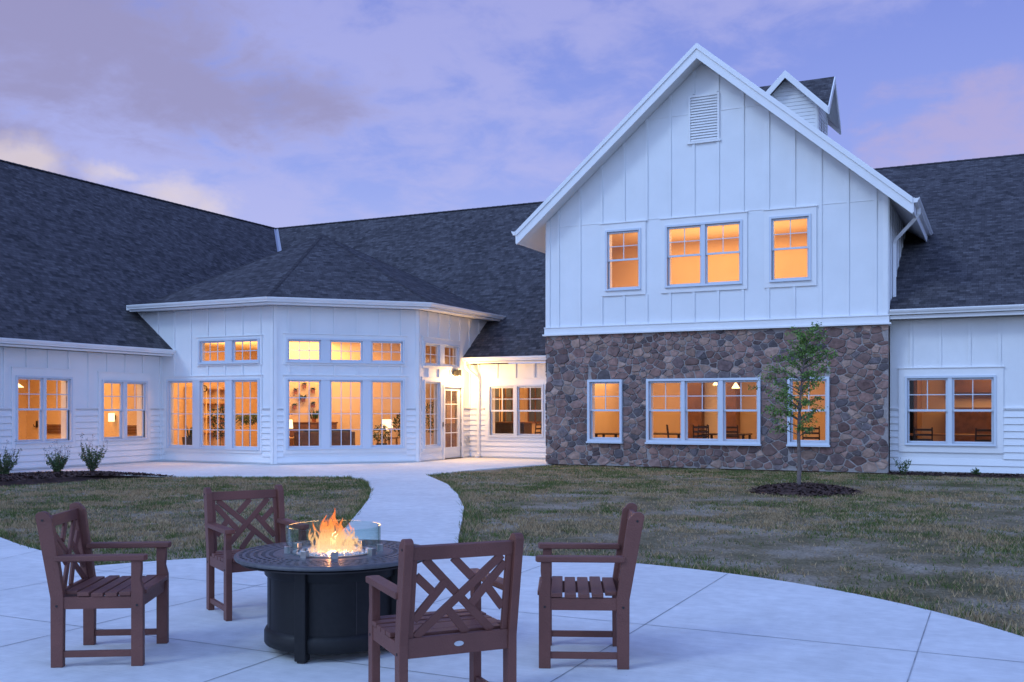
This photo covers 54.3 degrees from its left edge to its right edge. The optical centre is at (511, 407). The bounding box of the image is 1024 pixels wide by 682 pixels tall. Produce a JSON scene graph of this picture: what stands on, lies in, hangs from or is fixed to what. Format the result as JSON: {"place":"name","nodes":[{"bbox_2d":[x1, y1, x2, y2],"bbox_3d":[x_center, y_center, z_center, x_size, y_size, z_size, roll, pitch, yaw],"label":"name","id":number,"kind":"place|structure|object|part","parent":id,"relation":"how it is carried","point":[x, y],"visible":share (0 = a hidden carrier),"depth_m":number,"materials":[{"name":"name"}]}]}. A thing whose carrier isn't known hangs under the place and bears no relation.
{"place":"outdoors","nodes":[
{"label":"outdoors","id":0,"kind":"place"},
{"bbox_2d":[0,537,79,574],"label":"path","id":1,"kind":"structure","parent":0,"point":[29,560],"depth_m":9.88,"materials":[{"name":"concrete"}]},
{"bbox_2d":[333,472,463,544],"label":"garden path","id":2,"kind":"structure","parent":0,"point":[423,503],"depth_m":14.45,"materials":[{"name":"concrete"}]},
{"bbox_2d":[0,555,1023,681],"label":"patio","id":3,"kind":"structure","parent":0,"point":[750,606],"depth_m":6.46,"materials":[{"name":"concrete"}]},
{"bbox_2d":[35,502,170,667],"bbox_3d":[-2.459,1.050,6.064,0.624,0.901,0.618,0,0,-5],"label":"garden armchair","id":4,"kind":"object","parent":3,"relation":"on","point":[89,592],"visible":1,"depth_m":5.81,"materials":[{"name":"brown wood"}]},
{"bbox_2d":[203,484,308,620],"bbox_3d":[-1.906,1.050,7.402,0.618,0.901,0.624,0,0,-32],"label":"garden armchair","id":5,"kind":"object","parent":3,"relation":"on","point":[225,562],"visible":0.7,"depth_m":7.47,"materials":[{"name":"brown wood"}]},
{"bbox_2d":[234,513,422,663],"bbox_3d":[-1.117,1.065,6.264,1.212,0.870,1.212,0,0,16],"label":"fire pit table","id":6,"kind":"object","parent":3,"relation":"on","point":[317,596],"visible":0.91,"depth_m":5.90,"materials":[{"name":"black metal"}]},
{"bbox_2d":[366,533,523,681],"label":"garden armchair","id":7,"kind":"object","parent":3,"relation":"on","point":[405,633],"visible":1,"depth_m":4.74,"materials":[{"name":"brown wood"}]},
{"bbox_2d":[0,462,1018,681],"bbox_3d":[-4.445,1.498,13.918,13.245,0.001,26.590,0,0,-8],"label":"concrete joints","id":8,"kind":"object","parent":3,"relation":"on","point":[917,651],"visible":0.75,"depth_m":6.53,"materials":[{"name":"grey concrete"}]},
{"bbox_2d":[535,503,643,669],"bbox_3d":[0.461,1.050,6.020,0.624,0.901,0.618,0,0,3],"label":"garden armchair","id":9,"kind":"object","parent":3,"relation":"on","point":[617,586],"visible":1,"depth_m":5.74,"materials":[{"name":"brown wood"}]},
{"bbox_2d":[0,464,1023,636],"bbox_3d":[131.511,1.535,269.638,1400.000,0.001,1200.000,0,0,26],"label":"lawn ground","id":10,"kind":"structure","parent":0,"point":[805,551],"depth_m":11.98,"materials":[{"name":"green plant"}]},
{"bbox_2d":[0,470,172,485],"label":"mulch bed","id":11,"kind":"object","parent":10,"relation":"on","point":[26,478],"visible":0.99,"depth_m":20.88,"materials":[{"name":"brown soil"}]},
{"bbox_2d":[0,440,21,473],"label":"flowering shrub","id":12,"kind":"object","parent":11,"relation":"on","point":[8,465],"visible":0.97,"depth_m":21.15,"materials":[{"name":"green plant"}]},
{"bbox_2d":[43,441,69,471],"bbox_3d":[-10.095,1.097,22.085,0.651,0.752,0.540,0,0,26],"label":"flowering shrub","id":13,"kind":"object","parent":11,"relation":"on","point":[57,463],"visible":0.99,"depth_m":22.04,"materials":[{"name":"green plant"}]},
{"bbox_2d":[79,433,106,470],"bbox_3d":[-9.582,1.020,22.770,0.599,0.905,0.795,0,0,-11],"label":"flowering shrub","id":14,"kind":"object","parent":11,"relation":"on","point":[89,458],"visible":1,"depth_m":22.73,"materials":[{"name":"green plant"}]},
{"bbox_2d":[2,457,553,476],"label":"walkway","id":15,"kind":"structure","parent":10,"relation":"on","point":[205,469],"depth_m":25.12,"materials":[{"name":"concrete"}]},
{"bbox_2d":[0,43,1023,475],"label":"lodge building","id":16,"kind":"structure","parent":10,"relation":"on","point":[684,235],"depth_m":26.37,"materials":[{"name":"white paint"}]},
{"bbox_2d":[11,367,76,448],"bbox_3d":[-11.653,0.011,24.698,0.380,1.978,1.860,0,0,26],"label":"window","id":17,"kind":"structure","parent":16,"relation":"in","point":[26,373],"depth_m":24.63,"materials":[{"name":"white paint"}]},
{"bbox_2d":[108,413,114,421],"bbox_3d":[-11.436,0.280,28.564,0.180,0.240,0.140,0,0,26],"label":"wall sconce","id":18,"kind":"object","parent":16,"relation":"attached to","point":[111,417],"depth_m":28.50,"materials":[{"name":"white glass"}]},
{"bbox_2d":[97,371,151,445],"bbox_3d":[-10.546,0.026,26.967,0.380,1.948,1.810,0,0,26],"label":"window","id":19,"kind":"structure","parent":16,"relation":"in","point":[122,378],"depth_m":26.89,"materials":[{"name":"white paint"}]},
{"bbox_2d":[182,427,191,444],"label":"potted plant","id":20,"kind":"object","parent":16,"relation":"in","point":[189,438],"visible":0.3,"depth_m":28.68,"materials":[{"name":"green plant"}]},
{"bbox_2d":[186,386,224,445],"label":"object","id":21,"kind":"object","parent":16,"relation":"in","point":[221,396],"visible":0.32,"depth_m":34.98,"materials":[{"name":"beige"}]},
{"bbox_2d":[163,374,261,453],"bbox_3d":[-8.188,0.171,27.308,3.500,2.098,0.190,0,0,26],"label":"window","id":22,"kind":"structure","parent":16,"relation":"in","point":[230,381],"depth_m":27.36,"materials":[{"name":"white paint"}]},
{"bbox_2d":[208,403,224,445],"bbox_3d":[-8.425,0.674,28.802,0.720,1.592,0.658,0,0,-11],"label":"potted plant","id":23,"kind":"object","parent":16,"relation":"in","point":[214,418],"visible":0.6,"depth_m":28.75,"materials":[{"name":"green plant"}]},
{"bbox_2d":[196,334,261,365],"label":"window","id":24,"kind":"structure","parent":16,"relation":"in","point":[230,341],"depth_m":26.98,"materials":[{"name":"white paint"}]},
{"bbox_2d":[224,413,256,445],"bbox_3d":[-7.483,0.807,28.339,1.259,1.326,1.438,0,0,26],"label":"potted plant","id":25,"kind":"object","parent":16,"relation":"in","point":[253,419],"visible":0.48,"depth_m":28.18,"materials":[{"name":"green plant"}]},
{"bbox_2d":[293,429,304,445],"bbox_3d":[-5.652,1.040,28.903,1.300,0.860,0.840,0,0,-14],"label":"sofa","id":26,"kind":"object","parent":16,"relation":"in","point":[296,439],"visible":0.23,"depth_m":28.36,"materials":[{"name":"brown fabric"}]},
{"bbox_2d":[289,422,337,445],"bbox_3d":[-6.397,0.910,31.133,1.860,0.920,0.460,0,0,-19],"label":"sideboard","id":27,"kind":"object","parent":16,"relation":"on","point":[305,425],"visible":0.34,"depth_m":30.89,"materials":[{"name":"brown wood"}]},
{"bbox_2d":[289,420,292,437],"bbox_3d":[-6.478,0.610,28.805,0.320,0.520,0.320,0,0,26],"label":"table lamp","id":28,"kind":"object","parent":27,"relation":"on","point":[290,423],"visible":0.23,"depth_m":28.73,"materials":[{"name":"white fabric"}]},
{"bbox_3d":[-6.895,0.930,30.736,0.560,0.800,0.023,0,0,-19],"label":"door","id":29,"kind":"part","parent":27,"relation":"part of","materials":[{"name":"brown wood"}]},
{"bbox_3d":[-6.328,0.930,30.931,0.560,0.800,0.023,0,0,-19],"label":"door","id":30,"kind":"part","parent":27,"relation":"part of","materials":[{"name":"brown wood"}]},
{"bbox_2d":[310,409,318,421],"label":"potted plant","id":31,"kind":"object","parent":27,"relation":"on","point":[313,417],"visible":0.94,"depth_m":31.15,"materials":[{"name":"green plant"}]},
{"bbox_2d":[300,430,354,445],"bbox_3d":[-5.196,1.040,28.013,1.500,0.860,0.840,0,0,-14],"label":"sofa","id":32,"kind":"object","parent":16,"relation":"in","point":[314,437],"visible":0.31,"depth_m":27.64,"materials":[{"name":"brown fabric"}]},
{"bbox_2d":[283,333,406,365],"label":"window","id":33,"kind":"structure","parent":16,"relation":"in","point":[325,341],"depth_m":26.96,"materials":[{"name":"white paint"}]},
{"bbox_2d":[283,374,406,453],"bbox_3d":[-4.492,0.171,27.012,3.363,2.098,0.190,0,0,-19],"label":"window","id":34,"kind":"structure","parent":16,"relation":"in","point":[325,397],"depth_m":26.97,"materials":[{"name":"white paint"}]},
{"bbox_2d":[373,424,390,444],"bbox_3d":[-3.743,0.963,28.505,0.614,1.013,0.606,0,0,26],"label":"potted plant","id":35,"kind":"object","parent":16,"relation":"in","point":[376,437],"visible":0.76,"depth_m":28.43,"materials":[{"name":"green plant"}]},
{"bbox_2d":[377,437,398,444],"bbox_3d":[-3.666,1.170,29.325,0.500,0.600,0.500,0,0,26],"label":"side table","id":36,"kind":"object","parent":16,"relation":"in","point":[396,438],"visible":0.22,"depth_m":29.25,"materials":[{"name":"brown wood"}]},
{"bbox_2d":[382,419,392,436],"bbox_3d":[-3.666,0.610,29.325,0.320,0.520,0.320,0,0,26],"label":"table lamp","id":37,"kind":"object","parent":36,"relation":"on","point":[387,422],"visible":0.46,"depth_m":29.21,"materials":[{"name":"white fabric"}]},
{"bbox_2d":[392,414,399,437],"bbox_3d":[-3.081,0.746,28.644,0.721,1.447,0.668,0,0,26],"label":"potted plant","id":38,"kind":"object","parent":16,"relation":"in","point":[395,420],"visible":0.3,"depth_m":28.61,"materials":[{"name":"green plant"}]},
{"bbox_2d":[426,399,433,443],"bbox_3d":[-2.317,0.602,29.388,0.698,1.737,0.653,0,0,-2],"label":"potted plant","id":39,"kind":"object","parent":16,"relation":"in","point":[428,423],"visible":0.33,"depth_m":29.31,"materials":[{"name":"green plant"}]},
{"bbox_2d":[421,377,442,451],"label":"window","id":40,"kind":"structure","parent":16,"relation":"in","point":[438,446],"depth_m":28.38,"materials":[{"name":"white paint"}]},
{"bbox_2d":[422,336,460,369],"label":"window","id":41,"kind":"structure","parent":16,"relation":"in","point":[440,343],"depth_m":28.68,"materials":[{"name":"white paint"}]},
{"bbox_2d":[442,385,463,459],"bbox_3d":[-1.779,0.420,29.384,0.180,2.160,1.200,0,0,26],"label":"door","id":42,"kind":"structure","parent":16,"relation":"in","point":[451,452],"depth_m":29.73,"materials":[{"name":"white paint"}]},
{"bbox_2d":[453,370,460,376],"bbox_3d":[-1.618,-1.008,29.383,0.210,0.205,0.170,0,0,26],"label":"wall lamp","id":43,"kind":"object","parent":16,"relation":"attached to","point":[456,373],"visible":1,"depth_m":29.31,"materials":[{"name":"brown metal"}]},
{"bbox_2d":[495,422,533,433],"bbox_3d":[-0.042,0.960,31.507,1.300,1.020,0.700,0,0,26],"label":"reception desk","id":44,"kind":"object","parent":16,"relation":"in","point":[507,427],"visible":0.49,"depth_m":31.24,"materials":[{"name":"brown wood"}]},
{"bbox_2d":[484,377,545,441],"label":"window","id":45,"kind":"structure","parent":16,"relation":"in","point":[490,383],"depth_m":29.63,"materials":[{"name":"white paint"}]},
{"bbox_2d":[495,388,541,422],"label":"rear window","id":46,"kind":"structure","parent":16,"relation":"in","point":[536,417],"depth_m":32.56,"materials":[{"name":"grey"}]},
{"bbox_2d":[535,423,541,433],"bbox_3d":[0.613,0.969,30.743,0.508,1.002,0.460,0,0,26],"label":"dining chair","id":47,"kind":"object","parent":16,"relation":"in","point":[536,424],"visible":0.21,"depth_m":30.61,"materials":[{"name":"brown wood"}]},
{"bbox_2d":[586,379,622,443],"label":"window","id":48,"kind":"structure","parent":16,"relation":"in","point":[593,439],"depth_m":25.86,"materials":[{"name":"white plastic"}]},
{"bbox_2d":[595,433,618,436],"bbox_3d":[2.763,1.095,28.248,0.700,0.750,0.700,0,0,26],"label":"dining table","id":49,"kind":"object","parent":16,"relation":"in","point":[604,434],"visible":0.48,"depth_m":27.93,"materials":[{"name":"brown wood"}]},
{"bbox_2d":[599,220,645,295],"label":"window","id":50,"kind":"structure","parent":16,"relation":"in","point":[607,229],"depth_m":25.65,"materials":[{"name":"white paint"}]},
{"bbox_2d":[653,432,688,437],"bbox_3d":[4.282,1.095,28.397,1.300,0.750,0.900,0,0,26],"label":"dining table","id":51,"kind":"object","parent":16,"relation":"in","point":[664,433],"visible":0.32,"depth_m":27.90,"materials":[{"name":"brown wood"}]},
{"bbox_2d":[693,425,708,438],"bbox_3d":[5.121,0.969,26.960,0.460,1.002,0.508,0,0,16],"label":"dining chair","id":52,"kind":"object","parent":16,"relation":"in","point":[701,431],"visible":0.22,"depth_m":26.74,"materials":[{"name":"brown wood"}]},
{"bbox_2d":[645,377,761,445],"bbox_3d":[4.757,0.097,24.808,2.910,1.645,0.415,0,0,26],"label":"window","id":53,"kind":"structure","parent":16,"relation":"in","point":[721,384],"depth_m":24.71,"materials":[{"name":"white plastic"}]},
{"bbox_2d":[660,211,747,292],"bbox_3d":[4.787,-3.819,24.813,2.210,1.878,0.380,0,0,26],"label":"window","id":54,"kind":"structure","parent":16,"relation":"in","point":[722,219],"depth_m":24.69,"materials":[{"name":"white paint"}]},
{"bbox_2d":[702,433,751,438],"bbox_3d":[5.987,1.095,27.788,1.200,0.750,0.900,0,0,26],"label":"dining table","id":55,"kind":"object","parent":16,"relation":"in","point":[742,434],"visible":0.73,"depth_m":27.71,"materials":[{"name":"brown wood"}]},
{"bbox_2d":[726,425,738,438],"bbox_3d":[5.998,0.969,26.866,0.460,1.002,0.508,0,0,41],"label":"dining chair","id":56,"kind":"object","parent":16,"relation":"in","point":[737,436],"visible":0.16,"depth_m":26.66,"materials":[{"name":"brown wood"}]},
{"bbox_2d":[763,205,817,287],"bbox_3d":[6.679,-3.819,23.890,1.260,1.878,0.380,0,0,26],"label":"window","id":57,"kind":"structure","parent":16,"relation":"in","point":[771,216],"depth_m":23.78,"materials":[{"name":"white paint"}]},
{"bbox_2d":[786,377,830,446],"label":"window","id":58,"kind":"structure","parent":16,"relation":"in","point":[790,442],"depth_m":23.49,"materials":[{"name":"white plastic"}]},
{"bbox_2d":[802,426,819,439],"bbox_3d":[7.656,0.969,25.501,0.460,1.002,0.508,0,0,21],"label":"dining chair","id":59,"kind":"object","parent":16,"relation":"in","point":[803,437],"visible":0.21,"depth_m":25.28,"materials":[{"name":"brown wood"}]},
{"bbox_2d":[913,427,932,440],"bbox_3d":[9.930,0.969,24.058,0.460,1.002,0.508,0,0,28],"label":"dining chair","id":60,"kind":"object","parent":16,"relation":"in","point":[931,434],"visible":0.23,"depth_m":23.86,"materials":[{"name":"brown wood"}]},
{"bbox_2d":[910,433,974,435],"bbox_3d":[11.200,1.070,25.245,2.600,0.800,0.700,0,0,26],"label":"dining table","id":61,"kind":"object","parent":16,"relation":"in","point":[945,434],"visible":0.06,"depth_m":25.03,"materials":[{"name":"brown wood"}]},
{"bbox_2d":[898,366,1003,452],"bbox_3d":[9.995,0.051,22.773,2.220,1.938,0.380,0,0,26],"label":"window","id":62,"kind":"structure","parent":16,"relation":"in","point":[995,373],"depth_m":22.64,"materials":[{"name":"white paint"}]},
{"bbox_2d":[975,428,990,441],"bbox_3d":[11.054,0.969,23.511,0.460,1.002,0.508,0,0,6],"label":"dining chair","id":63,"kind":"object","parent":16,"relation":"in","point":[976,439],"visible":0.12,"depth_m":23.30,"materials":[{"name":"brown wood"}]},
{"bbox_2d":[747,482,864,496],"bbox_3d":[5.354,1.454,18.103,2.017,0.188,2.158,0,0,26],"label":"mulch ring","id":64,"kind":"object","parent":10,"relation":"on","point":[807,489],"visible":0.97,"depth_m":17.66,"materials":[{"name":"brown wood"}]},
{"bbox_2d":[748,321,838,484],"bbox_3d":[5.183,-0.045,18.130,1.520,3.091,1.262,0,0,-13],"label":"young tree","id":65,"kind":"object","parent":64,"relation":"on","point":[808,349],"visible":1,"depth_m":18.10,"materials":[{"name":"green plant"}]},
{"bbox_2d":[893,458,911,473],"bbox_3d":[8.790,1.301,22.443,0.417,0.382,0.299,0,0,50],"label":"weed plant","id":66,"kind":"object","parent":10,"relation":"on","point":[905,467],"visible":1,"depth_m":22.42,"materials":[{"name":"green plant"}]},
{"bbox_2d":[887,471,1023,478],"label":"mulch strip","id":67,"kind":"object","parent":10,"relation":"on","point":[988,475],"visible":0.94,"depth_m":22.15,"materials":[{"name":"brown soil"}]},
{"bbox_2d":[971,467,980,475],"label":"weed plant","id":68,"kind":"object","parent":67,"relation":"on","point":[976,470],"visible":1,"depth_m":22.04,"materials":[{"name":"green plant"}]},
{"bbox_2d":[0,0,1023,363],"label":"sky","id":69,"kind":"structure","parent":0,"point":[273,113],"materials":[{"name":"blue"}]}
]}

